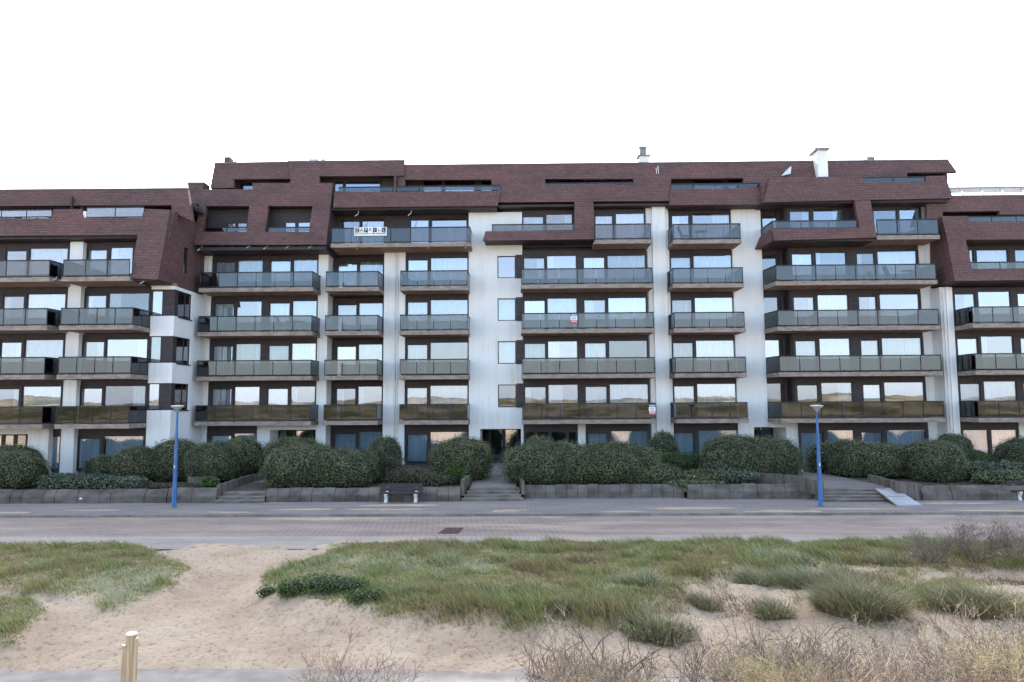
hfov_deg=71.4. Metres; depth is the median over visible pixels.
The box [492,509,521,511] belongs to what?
sand drift
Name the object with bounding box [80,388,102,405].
window
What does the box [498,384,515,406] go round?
window
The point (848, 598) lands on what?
marram clump
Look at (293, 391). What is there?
window
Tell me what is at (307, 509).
sand drift
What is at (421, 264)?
window
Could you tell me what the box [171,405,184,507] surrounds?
street lamp
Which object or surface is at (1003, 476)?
cover plant
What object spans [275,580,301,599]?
leafy shrub
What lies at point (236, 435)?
window
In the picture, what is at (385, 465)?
shrub
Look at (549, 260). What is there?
window
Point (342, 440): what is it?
window
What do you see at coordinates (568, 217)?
window
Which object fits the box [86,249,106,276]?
window
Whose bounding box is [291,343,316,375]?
window
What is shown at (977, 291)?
window
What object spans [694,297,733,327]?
window
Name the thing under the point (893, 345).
window
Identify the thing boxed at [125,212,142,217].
window
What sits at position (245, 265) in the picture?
window
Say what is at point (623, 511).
sand drift
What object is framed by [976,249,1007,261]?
window
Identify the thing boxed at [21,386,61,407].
window
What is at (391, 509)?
sand drift
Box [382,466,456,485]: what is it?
cover plant
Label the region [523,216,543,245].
window
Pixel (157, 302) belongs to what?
window
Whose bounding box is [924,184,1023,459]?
apartment block
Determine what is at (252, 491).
entrance path
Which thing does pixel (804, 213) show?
window
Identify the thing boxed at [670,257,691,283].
window
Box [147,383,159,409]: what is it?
window
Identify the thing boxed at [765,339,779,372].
window
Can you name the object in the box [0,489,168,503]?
retaining wall
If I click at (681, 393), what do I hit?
window
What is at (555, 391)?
window
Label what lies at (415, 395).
window
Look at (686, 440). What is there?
window
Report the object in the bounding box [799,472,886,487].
entrance path
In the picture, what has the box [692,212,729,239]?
window
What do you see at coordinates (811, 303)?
window
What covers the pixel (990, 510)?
sand drift
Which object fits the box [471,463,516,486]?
entrance path
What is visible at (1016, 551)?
bare shrub
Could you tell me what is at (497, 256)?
window
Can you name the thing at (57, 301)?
window
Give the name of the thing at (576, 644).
bare shrub
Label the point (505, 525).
road
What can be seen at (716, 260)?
window
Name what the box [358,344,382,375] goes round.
window
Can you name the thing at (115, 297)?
window
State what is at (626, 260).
window
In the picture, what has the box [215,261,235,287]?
window
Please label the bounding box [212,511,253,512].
sand drift
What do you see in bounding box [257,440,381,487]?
hedge
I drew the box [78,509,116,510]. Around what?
sand drift
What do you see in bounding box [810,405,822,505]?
street lamp
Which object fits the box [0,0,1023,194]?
sky
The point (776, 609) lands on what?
marram clump
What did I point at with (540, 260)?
window
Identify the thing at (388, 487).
park bench
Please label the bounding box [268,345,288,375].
window
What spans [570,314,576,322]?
property sign
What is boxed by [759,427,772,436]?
door
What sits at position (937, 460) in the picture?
hedge
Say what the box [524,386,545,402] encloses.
window
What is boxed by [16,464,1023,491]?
garden bed
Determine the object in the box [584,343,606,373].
window
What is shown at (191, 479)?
palisade edging
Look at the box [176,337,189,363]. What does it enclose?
corner window
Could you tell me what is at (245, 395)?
window
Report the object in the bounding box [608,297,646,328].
window
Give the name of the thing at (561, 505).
pavement
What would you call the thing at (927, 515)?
sand drift
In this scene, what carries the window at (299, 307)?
in the apartment block at (791, 291)
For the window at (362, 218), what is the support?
in the apartment block at (791, 291)
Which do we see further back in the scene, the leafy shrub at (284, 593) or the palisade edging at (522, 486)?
the palisade edging at (522, 486)
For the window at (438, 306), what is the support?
in the apartment block at (791, 291)
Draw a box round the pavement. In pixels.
[0,492,1023,514]
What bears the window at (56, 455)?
in the apartment block at (102, 303)
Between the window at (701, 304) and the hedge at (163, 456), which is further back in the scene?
the window at (701, 304)
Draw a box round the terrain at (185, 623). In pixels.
[0,539,1023,673]
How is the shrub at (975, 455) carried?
on the garden bed
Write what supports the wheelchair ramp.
on the pavement
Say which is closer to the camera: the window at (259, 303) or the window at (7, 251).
the window at (7, 251)
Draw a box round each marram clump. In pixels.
[392,580,435,597]
[450,578,522,596]
[543,591,609,617]
[612,561,671,586]
[616,607,703,646]
[681,588,727,610]
[728,558,782,587]
[745,589,804,620]
[767,559,835,589]
[771,547,818,565]
[792,564,930,622]
[805,560,881,589]
[861,546,923,566]
[911,571,1023,620]
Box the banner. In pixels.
[354,227,386,235]
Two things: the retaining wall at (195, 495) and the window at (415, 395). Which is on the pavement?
the retaining wall at (195, 495)
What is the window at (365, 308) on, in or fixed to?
in the apartment block at (791, 291)
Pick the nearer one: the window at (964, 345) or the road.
the road
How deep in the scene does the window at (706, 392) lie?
45.04 m
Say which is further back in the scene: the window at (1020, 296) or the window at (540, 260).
the window at (540, 260)
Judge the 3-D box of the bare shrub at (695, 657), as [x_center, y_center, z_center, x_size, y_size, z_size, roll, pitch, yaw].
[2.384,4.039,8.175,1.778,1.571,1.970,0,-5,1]
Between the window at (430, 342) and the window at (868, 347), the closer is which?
the window at (868, 347)
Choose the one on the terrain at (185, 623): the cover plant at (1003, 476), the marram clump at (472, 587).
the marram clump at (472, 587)
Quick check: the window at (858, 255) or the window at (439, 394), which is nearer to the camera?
the window at (858, 255)
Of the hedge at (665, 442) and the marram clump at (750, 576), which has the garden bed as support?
the hedge at (665, 442)
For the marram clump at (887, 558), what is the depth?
19.32 m
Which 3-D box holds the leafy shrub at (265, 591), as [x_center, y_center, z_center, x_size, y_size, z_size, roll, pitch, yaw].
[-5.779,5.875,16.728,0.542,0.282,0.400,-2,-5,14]
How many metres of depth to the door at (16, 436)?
42.38 m
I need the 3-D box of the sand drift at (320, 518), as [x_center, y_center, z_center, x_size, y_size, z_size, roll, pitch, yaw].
[-7.729,7.185,28.812,8.000,0.036,1.100,0,-5,1]
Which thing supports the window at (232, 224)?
in the apartment block at (791, 291)
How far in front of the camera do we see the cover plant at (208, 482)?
34.75 m
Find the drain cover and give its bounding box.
[438,527,462,533]
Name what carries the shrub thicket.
on the terrain at (185, 623)
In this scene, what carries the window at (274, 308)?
in the apartment block at (791, 291)
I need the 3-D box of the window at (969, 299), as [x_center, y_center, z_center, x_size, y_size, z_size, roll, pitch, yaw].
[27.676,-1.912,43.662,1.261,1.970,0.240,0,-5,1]
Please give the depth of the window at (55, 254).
42.64 m
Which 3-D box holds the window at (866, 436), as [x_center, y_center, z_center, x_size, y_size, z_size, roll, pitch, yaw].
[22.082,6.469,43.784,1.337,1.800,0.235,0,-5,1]
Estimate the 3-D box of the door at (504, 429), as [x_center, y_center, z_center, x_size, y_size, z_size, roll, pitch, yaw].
[-0.041,6.775,46.766,0.963,2.095,0.151,0,-5,1]
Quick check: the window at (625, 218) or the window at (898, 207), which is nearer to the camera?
the window at (898, 207)
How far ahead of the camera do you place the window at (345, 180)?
46.74 m
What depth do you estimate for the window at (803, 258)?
44.94 m
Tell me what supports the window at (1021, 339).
in the apartment block at (976, 293)
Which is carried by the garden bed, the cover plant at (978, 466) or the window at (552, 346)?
the cover plant at (978, 466)
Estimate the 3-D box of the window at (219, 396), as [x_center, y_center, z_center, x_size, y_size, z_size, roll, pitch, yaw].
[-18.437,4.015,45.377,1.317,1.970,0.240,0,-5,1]
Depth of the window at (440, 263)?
46.08 m
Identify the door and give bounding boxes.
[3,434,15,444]
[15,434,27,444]
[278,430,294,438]
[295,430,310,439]
[489,429,503,460]
[504,429,518,459]
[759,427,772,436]
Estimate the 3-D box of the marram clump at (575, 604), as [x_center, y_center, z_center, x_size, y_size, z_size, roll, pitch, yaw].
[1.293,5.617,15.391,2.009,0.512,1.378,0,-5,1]
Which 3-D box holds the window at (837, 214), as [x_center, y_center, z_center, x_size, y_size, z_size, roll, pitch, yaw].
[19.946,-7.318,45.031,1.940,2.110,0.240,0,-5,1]
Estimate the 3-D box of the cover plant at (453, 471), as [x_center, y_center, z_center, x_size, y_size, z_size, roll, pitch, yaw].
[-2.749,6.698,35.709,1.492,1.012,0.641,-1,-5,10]
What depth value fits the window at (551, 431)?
44.54 m
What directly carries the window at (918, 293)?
in the apartment block at (791, 291)
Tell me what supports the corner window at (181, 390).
in the apartment block at (102, 303)
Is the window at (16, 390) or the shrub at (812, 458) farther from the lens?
the window at (16, 390)
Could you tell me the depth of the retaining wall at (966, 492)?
32.39 m
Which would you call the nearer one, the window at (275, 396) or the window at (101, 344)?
the window at (101, 344)
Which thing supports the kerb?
on the road
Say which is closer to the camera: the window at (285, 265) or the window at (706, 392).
the window at (706, 392)
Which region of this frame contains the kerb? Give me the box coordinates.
[0,511,1023,517]
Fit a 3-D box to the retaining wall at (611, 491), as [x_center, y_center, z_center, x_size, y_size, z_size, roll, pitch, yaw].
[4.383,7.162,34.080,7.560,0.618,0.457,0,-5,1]
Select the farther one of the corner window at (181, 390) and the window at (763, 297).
the window at (763, 297)
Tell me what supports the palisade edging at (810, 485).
on the garden bed
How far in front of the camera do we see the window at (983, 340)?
43.41 m
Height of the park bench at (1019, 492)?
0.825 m
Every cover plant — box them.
[32,471,152,489]
[139,482,204,488]
[200,475,220,487]
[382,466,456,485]
[444,465,471,484]
[659,451,702,473]
[662,479,724,487]
[674,467,731,482]
[698,461,762,483]
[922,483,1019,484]
[960,458,1023,479]
[968,468,1023,483]
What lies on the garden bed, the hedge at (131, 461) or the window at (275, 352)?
the hedge at (131, 461)
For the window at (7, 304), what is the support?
in the apartment block at (102, 303)
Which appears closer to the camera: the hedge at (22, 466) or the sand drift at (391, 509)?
the sand drift at (391, 509)
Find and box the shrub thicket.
[509,584,1023,681]
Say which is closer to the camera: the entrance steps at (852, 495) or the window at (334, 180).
the entrance steps at (852, 495)
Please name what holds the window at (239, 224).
in the apartment block at (791, 291)
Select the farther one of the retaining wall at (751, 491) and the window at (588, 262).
the window at (588, 262)
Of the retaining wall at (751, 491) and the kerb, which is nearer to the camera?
the kerb
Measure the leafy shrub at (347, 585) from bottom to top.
0.564 m
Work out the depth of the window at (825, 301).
44.68 m
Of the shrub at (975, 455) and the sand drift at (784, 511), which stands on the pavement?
the sand drift at (784, 511)
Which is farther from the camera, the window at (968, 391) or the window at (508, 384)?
the window at (508, 384)
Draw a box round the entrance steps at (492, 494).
[461,487,523,500]
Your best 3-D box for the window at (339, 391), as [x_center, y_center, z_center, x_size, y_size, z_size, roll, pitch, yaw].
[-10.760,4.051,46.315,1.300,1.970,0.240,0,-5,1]
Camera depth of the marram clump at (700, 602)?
16.19 m
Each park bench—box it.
[378,483,422,502]
[1006,481,1023,499]
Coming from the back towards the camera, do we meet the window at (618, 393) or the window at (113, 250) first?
the window at (618, 393)
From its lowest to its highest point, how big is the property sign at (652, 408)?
0.615 m
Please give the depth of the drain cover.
25.85 m
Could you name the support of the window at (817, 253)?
in the apartment block at (791, 291)
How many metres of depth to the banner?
44.26 m
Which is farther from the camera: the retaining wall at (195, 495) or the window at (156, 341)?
the window at (156, 341)
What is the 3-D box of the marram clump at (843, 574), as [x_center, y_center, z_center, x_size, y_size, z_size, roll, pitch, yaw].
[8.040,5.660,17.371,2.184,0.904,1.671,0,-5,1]
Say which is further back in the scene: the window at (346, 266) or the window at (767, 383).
the window at (346, 266)
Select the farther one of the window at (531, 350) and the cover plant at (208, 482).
the window at (531, 350)
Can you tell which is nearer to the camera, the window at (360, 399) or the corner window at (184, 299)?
the corner window at (184, 299)
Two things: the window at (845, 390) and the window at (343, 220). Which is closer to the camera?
the window at (845, 390)
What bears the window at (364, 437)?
in the apartment block at (791, 291)
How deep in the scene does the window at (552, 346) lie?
45.17 m
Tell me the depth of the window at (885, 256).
44.84 m
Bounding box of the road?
[0,515,1023,536]
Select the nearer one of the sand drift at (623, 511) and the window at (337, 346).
the sand drift at (623, 511)
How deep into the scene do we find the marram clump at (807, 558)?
19.53 m
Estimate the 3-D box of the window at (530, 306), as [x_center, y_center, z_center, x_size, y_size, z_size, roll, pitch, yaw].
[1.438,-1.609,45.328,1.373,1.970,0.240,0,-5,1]
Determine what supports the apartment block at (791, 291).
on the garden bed
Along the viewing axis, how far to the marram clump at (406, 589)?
15.99 m
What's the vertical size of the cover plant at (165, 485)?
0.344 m
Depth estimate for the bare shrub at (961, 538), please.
19.42 m
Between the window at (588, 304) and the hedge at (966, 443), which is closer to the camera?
the hedge at (966, 443)
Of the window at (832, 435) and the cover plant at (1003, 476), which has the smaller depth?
the cover plant at (1003, 476)
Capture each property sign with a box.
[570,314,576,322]
[649,404,655,414]
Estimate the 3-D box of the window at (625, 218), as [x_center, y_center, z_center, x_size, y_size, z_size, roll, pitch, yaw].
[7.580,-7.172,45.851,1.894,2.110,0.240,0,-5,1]
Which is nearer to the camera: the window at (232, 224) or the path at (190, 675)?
the path at (190, 675)
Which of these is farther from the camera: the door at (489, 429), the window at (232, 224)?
the door at (489, 429)
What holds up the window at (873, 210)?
in the apartment block at (791, 291)
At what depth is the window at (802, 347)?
44.46 m
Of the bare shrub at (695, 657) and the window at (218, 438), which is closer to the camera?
the bare shrub at (695, 657)
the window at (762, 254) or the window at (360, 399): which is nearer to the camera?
the window at (762, 254)
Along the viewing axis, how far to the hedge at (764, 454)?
36.39 m
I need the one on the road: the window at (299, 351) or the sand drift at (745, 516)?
the sand drift at (745, 516)
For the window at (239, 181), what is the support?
in the apartment block at (791, 291)
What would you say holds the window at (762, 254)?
in the apartment block at (791, 291)
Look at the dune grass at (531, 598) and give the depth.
18.61 m
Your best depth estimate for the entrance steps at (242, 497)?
33.10 m
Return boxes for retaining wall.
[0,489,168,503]
[167,487,217,502]
[266,487,460,501]
[525,484,683,497]
[686,483,813,498]
[921,485,1023,499]
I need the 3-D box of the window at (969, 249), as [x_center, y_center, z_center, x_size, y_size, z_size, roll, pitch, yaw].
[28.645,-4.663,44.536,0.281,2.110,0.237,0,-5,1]
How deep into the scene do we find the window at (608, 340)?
44.93 m
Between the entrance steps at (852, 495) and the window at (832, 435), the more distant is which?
the window at (832, 435)
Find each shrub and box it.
[253,585,276,598]
[272,572,389,604]
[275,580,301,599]
[288,625,429,681]
[368,442,406,482]
[510,600,668,681]
[644,607,791,681]
[716,605,880,681]
[804,440,829,472]
[896,527,960,562]
[935,513,1020,562]
[962,449,992,466]
[980,514,1023,567]
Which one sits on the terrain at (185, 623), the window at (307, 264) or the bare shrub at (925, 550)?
the bare shrub at (925, 550)
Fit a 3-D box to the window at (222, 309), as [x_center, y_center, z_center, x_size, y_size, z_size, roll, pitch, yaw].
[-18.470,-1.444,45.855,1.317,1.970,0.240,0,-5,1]
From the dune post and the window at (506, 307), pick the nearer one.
the dune post
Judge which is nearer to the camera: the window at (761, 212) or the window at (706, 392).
the window at (706, 392)
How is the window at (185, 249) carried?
in the apartment block at (102, 303)
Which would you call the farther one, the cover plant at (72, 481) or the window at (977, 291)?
the window at (977, 291)
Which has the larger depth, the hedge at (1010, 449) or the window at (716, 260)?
the window at (716, 260)
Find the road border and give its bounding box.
[0,534,1022,548]
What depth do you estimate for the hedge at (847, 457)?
37.00 m
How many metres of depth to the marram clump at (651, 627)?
14.59 m
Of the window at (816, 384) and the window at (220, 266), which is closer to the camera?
the window at (816, 384)
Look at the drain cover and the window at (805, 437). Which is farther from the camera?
the window at (805, 437)
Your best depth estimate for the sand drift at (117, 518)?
29.17 m
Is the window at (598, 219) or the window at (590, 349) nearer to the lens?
the window at (590, 349)
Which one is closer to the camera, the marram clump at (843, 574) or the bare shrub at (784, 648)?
the bare shrub at (784, 648)
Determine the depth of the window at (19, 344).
42.02 m
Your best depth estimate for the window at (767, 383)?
44.90 m
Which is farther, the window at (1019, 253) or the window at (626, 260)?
the window at (626, 260)
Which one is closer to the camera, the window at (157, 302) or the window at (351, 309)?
the window at (157, 302)
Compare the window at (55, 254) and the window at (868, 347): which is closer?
the window at (55, 254)
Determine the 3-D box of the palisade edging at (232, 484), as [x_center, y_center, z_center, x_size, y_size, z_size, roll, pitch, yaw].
[-13.660,7.330,38.346,2.632,0.937,9.872,1,-5,-13]
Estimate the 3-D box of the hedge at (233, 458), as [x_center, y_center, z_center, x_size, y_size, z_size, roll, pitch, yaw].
[-15.301,6.179,37.916,3.693,2.209,4.672,0,-5,1]
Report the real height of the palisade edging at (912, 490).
0.935 m
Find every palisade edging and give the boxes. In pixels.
[188,476,216,483]
[217,472,264,496]
[461,474,471,495]
[519,478,524,494]
[758,472,823,497]
[868,474,921,499]
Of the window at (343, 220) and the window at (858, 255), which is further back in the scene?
the window at (343, 220)
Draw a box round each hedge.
[0,442,57,488]
[81,453,112,476]
[106,444,156,481]
[149,437,203,480]
[180,435,264,480]
[256,432,329,473]
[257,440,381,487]
[369,435,404,466]
[425,434,496,479]
[498,434,684,485]
[648,428,679,456]
[696,432,809,475]
[824,436,907,477]
[902,437,972,481]
[936,430,976,451]
[988,435,1023,464]
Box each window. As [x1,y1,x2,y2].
[0,342,21,374]
[0,388,19,405]
[2,296,24,325]
[4,250,26,277]
[21,213,50,217]
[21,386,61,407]
[23,339,63,374]
[26,293,65,327]
[29,247,67,279]
[52,436,60,469]
[77,438,100,468]
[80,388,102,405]
[82,341,104,373]
[84,295,106,307]
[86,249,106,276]
[103,435,143,455]
[104,385,145,405]
[105,338,147,373]
[107,292,149,327]
[109,247,132,276]
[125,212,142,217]
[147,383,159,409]
[149,336,161,362]
[151,290,163,315]
[174,383,187,409]
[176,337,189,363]
[178,291,190,318]
[183,248,187,273]
[210,435,231,442]
[211,388,231,406]
[212,346,232,376]
[213,303,233,331]
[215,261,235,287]
[226,222,235,246]
[233,433,256,440]
[234,386,259,408]
[235,343,260,369]
[236,301,261,331]
[237,222,246,246]
[237,259,262,287]
[239,181,253,188]
[267,388,287,410]
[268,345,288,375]
[269,303,289,331]
[270,260,290,281]
[285,222,295,246]
[290,386,315,414]
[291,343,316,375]
[292,300,316,332]
[293,258,317,288]
[298,222,309,231]
[334,180,343,190]
[334,433,355,449]
[336,346,356,375]
[336,388,355,405]
[337,304,356,330]
[338,263,357,286]
[339,220,359,243]
[345,180,380,191]
[357,386,381,418]
[358,302,382,332]
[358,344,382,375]
[358,431,381,450]
[359,261,383,286]
[362,218,383,226]
[406,433,427,461]
[407,259,427,286]
[407,302,427,330]
[407,344,427,374]
[407,387,427,403]
[410,219,428,242]
[430,257,467,285]
[430,299,467,330]
[430,342,467,374]
[430,385,467,403]
[430,431,468,460]
[431,217,466,242]
[497,256,515,277]
[498,298,515,320]
[498,341,515,363]
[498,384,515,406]
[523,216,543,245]
[523,257,544,284]
[524,300,545,328]
[524,343,545,373]
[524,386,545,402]
[546,214,572,245]
[546,255,576,267]
[547,298,577,328]
[547,341,577,373]
[548,384,578,405]
[551,431,566,441]
[583,257,604,283]
[584,299,605,328]
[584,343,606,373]
[585,386,606,409]
[587,433,607,444]
[595,215,612,239]
[607,254,645,283]
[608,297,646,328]
[608,340,647,373]
[609,384,648,409]
[611,430,648,447]
[615,213,644,239]
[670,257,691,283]
[671,215,688,239]
[671,299,691,328]
[672,342,693,369]
[674,386,694,405]
[674,432,694,455]
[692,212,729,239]
[693,254,731,283]
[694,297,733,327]
[695,340,735,372]
[696,383,736,416]
[698,430,737,454]
[761,212,776,227]
[762,254,776,275]
[763,297,778,326]
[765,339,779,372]
[767,383,781,404]
[789,211,809,219]
[791,253,812,280]
[793,297,814,309]
[795,340,816,371]
[797,384,818,401]
[800,432,823,458]
[813,208,843,219]
[815,251,846,280]
[817,294,849,325]
[819,338,851,371]
[821,382,852,416]
[827,429,853,445]
[856,253,874,280]
[858,296,877,325]
[860,340,879,371]
[861,432,882,443]
[863,384,881,400]
[873,210,896,221]
[877,250,917,279]
[879,293,919,308]
[881,337,921,371]
[883,382,924,400]
[886,429,925,445]
[898,207,920,234]
[954,293,974,325]
[957,338,977,370]
[959,383,980,400]
[963,429,989,455]
[969,249,973,261]
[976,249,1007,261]
[977,291,1011,322]
[980,335,1014,369]
[983,381,1017,401]
[991,429,1016,457]
[1014,249,1023,260]
[1017,293,1023,322]
[1020,338,1023,369]
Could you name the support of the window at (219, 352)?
in the apartment block at (791, 291)
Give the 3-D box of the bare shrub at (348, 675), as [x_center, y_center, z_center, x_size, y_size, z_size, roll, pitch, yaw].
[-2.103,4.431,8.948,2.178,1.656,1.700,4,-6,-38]
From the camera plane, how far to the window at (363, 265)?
47.15 m
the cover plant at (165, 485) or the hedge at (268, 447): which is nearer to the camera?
the cover plant at (165, 485)
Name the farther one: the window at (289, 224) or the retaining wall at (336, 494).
the window at (289, 224)
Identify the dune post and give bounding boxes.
[120,631,137,681]
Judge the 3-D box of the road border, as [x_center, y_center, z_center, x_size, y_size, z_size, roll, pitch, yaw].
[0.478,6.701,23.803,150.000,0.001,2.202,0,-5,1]
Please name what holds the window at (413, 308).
in the apartment block at (791, 291)
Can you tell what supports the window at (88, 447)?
in the apartment block at (102, 303)
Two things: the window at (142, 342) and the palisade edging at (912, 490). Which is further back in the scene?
the window at (142, 342)
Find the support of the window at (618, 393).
in the apartment block at (791, 291)
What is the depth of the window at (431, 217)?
46.57 m
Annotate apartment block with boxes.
[0,188,215,473]
[187,146,956,463]
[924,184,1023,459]
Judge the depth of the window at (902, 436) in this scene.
43.88 m
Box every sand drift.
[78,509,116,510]
[98,518,137,518]
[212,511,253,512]
[267,517,377,519]
[272,508,332,509]
[354,508,422,510]
[359,504,435,505]
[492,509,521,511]
[600,511,646,511]
[648,507,730,509]
[711,516,780,516]
[735,510,820,511]
[815,508,907,508]
[901,515,954,515]
[920,503,992,503]
[958,510,1023,510]
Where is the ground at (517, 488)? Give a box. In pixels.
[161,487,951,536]
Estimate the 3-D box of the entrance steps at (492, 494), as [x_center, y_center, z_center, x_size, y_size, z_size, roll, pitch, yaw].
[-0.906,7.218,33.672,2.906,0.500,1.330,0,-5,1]
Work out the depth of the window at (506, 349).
45.38 m
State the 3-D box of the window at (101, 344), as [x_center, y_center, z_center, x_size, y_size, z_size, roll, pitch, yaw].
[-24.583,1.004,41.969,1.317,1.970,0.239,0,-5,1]
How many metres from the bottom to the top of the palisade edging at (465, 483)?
0.768 m
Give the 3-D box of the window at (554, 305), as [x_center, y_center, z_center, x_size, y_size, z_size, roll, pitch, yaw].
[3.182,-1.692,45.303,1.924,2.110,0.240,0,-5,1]
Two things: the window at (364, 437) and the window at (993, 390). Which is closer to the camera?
the window at (993, 390)
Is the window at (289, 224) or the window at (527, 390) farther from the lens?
the window at (289, 224)
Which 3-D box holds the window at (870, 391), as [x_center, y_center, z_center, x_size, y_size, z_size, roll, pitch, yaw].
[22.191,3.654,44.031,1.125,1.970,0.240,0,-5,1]
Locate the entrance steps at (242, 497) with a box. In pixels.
[214,492,266,502]
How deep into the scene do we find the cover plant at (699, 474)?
35.44 m
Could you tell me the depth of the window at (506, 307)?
45.62 m
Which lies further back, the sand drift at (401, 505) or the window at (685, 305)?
the window at (685, 305)
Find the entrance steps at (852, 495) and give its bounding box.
[814,488,889,501]
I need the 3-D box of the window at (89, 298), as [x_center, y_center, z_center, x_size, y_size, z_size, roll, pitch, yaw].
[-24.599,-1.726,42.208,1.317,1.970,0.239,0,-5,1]
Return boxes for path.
[0,669,1003,681]
[225,479,267,491]
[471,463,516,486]
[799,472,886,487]
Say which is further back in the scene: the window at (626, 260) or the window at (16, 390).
the window at (626, 260)
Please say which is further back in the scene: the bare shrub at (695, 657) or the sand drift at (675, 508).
the sand drift at (675, 508)
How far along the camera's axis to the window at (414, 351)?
45.62 m
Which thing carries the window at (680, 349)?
in the apartment block at (791, 291)
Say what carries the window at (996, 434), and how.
in the apartment block at (976, 293)
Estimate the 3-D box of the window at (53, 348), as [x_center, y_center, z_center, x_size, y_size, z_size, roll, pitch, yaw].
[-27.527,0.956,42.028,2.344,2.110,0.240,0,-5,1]
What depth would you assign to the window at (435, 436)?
45.12 m
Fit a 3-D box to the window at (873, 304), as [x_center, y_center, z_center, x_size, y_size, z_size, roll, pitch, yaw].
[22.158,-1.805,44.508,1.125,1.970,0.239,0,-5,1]
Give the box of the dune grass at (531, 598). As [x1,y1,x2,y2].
[0,531,1023,671]
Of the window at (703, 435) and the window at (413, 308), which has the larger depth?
the window at (413, 308)
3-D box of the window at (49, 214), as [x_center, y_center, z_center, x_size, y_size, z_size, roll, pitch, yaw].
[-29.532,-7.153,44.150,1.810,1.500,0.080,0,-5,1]
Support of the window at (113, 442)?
in the apartment block at (102, 303)
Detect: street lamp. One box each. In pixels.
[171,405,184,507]
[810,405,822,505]
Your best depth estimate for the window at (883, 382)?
43.96 m
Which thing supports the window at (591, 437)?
in the apartment block at (791, 291)
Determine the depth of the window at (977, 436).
43.04 m
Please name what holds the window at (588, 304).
in the apartment block at (791, 291)
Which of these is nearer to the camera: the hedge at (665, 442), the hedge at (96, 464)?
the hedge at (96, 464)
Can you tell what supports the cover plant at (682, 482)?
on the garden bed
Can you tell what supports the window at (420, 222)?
in the apartment block at (791, 291)
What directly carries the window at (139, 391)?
in the apartment block at (102, 303)
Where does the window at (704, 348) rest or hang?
in the apartment block at (791, 291)
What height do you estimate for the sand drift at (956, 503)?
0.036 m
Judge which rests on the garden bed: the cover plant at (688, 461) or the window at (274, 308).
the cover plant at (688, 461)
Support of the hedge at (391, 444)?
on the garden bed
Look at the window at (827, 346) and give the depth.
44.43 m
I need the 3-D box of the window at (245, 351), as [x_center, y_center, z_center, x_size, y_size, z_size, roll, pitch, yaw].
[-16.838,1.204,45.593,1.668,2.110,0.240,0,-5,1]
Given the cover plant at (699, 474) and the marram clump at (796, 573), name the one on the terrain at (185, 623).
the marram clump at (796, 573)
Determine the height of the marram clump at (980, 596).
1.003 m
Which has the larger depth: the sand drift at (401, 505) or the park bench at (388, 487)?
the park bench at (388, 487)
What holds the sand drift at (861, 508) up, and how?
on the pavement
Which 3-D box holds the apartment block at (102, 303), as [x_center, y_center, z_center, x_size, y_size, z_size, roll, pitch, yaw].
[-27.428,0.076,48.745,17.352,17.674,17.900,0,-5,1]
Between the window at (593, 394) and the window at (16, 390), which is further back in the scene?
the window at (593, 394)
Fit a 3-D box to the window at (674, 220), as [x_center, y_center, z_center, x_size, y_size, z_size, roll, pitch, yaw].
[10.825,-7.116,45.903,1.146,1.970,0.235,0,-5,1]
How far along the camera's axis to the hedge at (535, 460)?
34.59 m
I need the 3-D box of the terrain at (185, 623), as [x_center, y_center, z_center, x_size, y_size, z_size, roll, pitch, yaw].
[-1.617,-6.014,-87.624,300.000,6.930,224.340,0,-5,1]
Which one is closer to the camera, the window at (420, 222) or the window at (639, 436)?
the window at (639, 436)
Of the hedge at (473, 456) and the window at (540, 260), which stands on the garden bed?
the hedge at (473, 456)
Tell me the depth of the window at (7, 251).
42.50 m
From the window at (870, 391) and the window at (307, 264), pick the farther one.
the window at (307, 264)
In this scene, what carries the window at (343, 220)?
in the apartment block at (791, 291)
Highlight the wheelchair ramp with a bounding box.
[874,488,922,505]
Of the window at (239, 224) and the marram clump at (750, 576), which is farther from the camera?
the window at (239, 224)
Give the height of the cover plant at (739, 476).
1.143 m
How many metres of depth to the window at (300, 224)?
46.03 m
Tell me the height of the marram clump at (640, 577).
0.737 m
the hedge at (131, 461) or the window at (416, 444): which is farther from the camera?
the window at (416, 444)

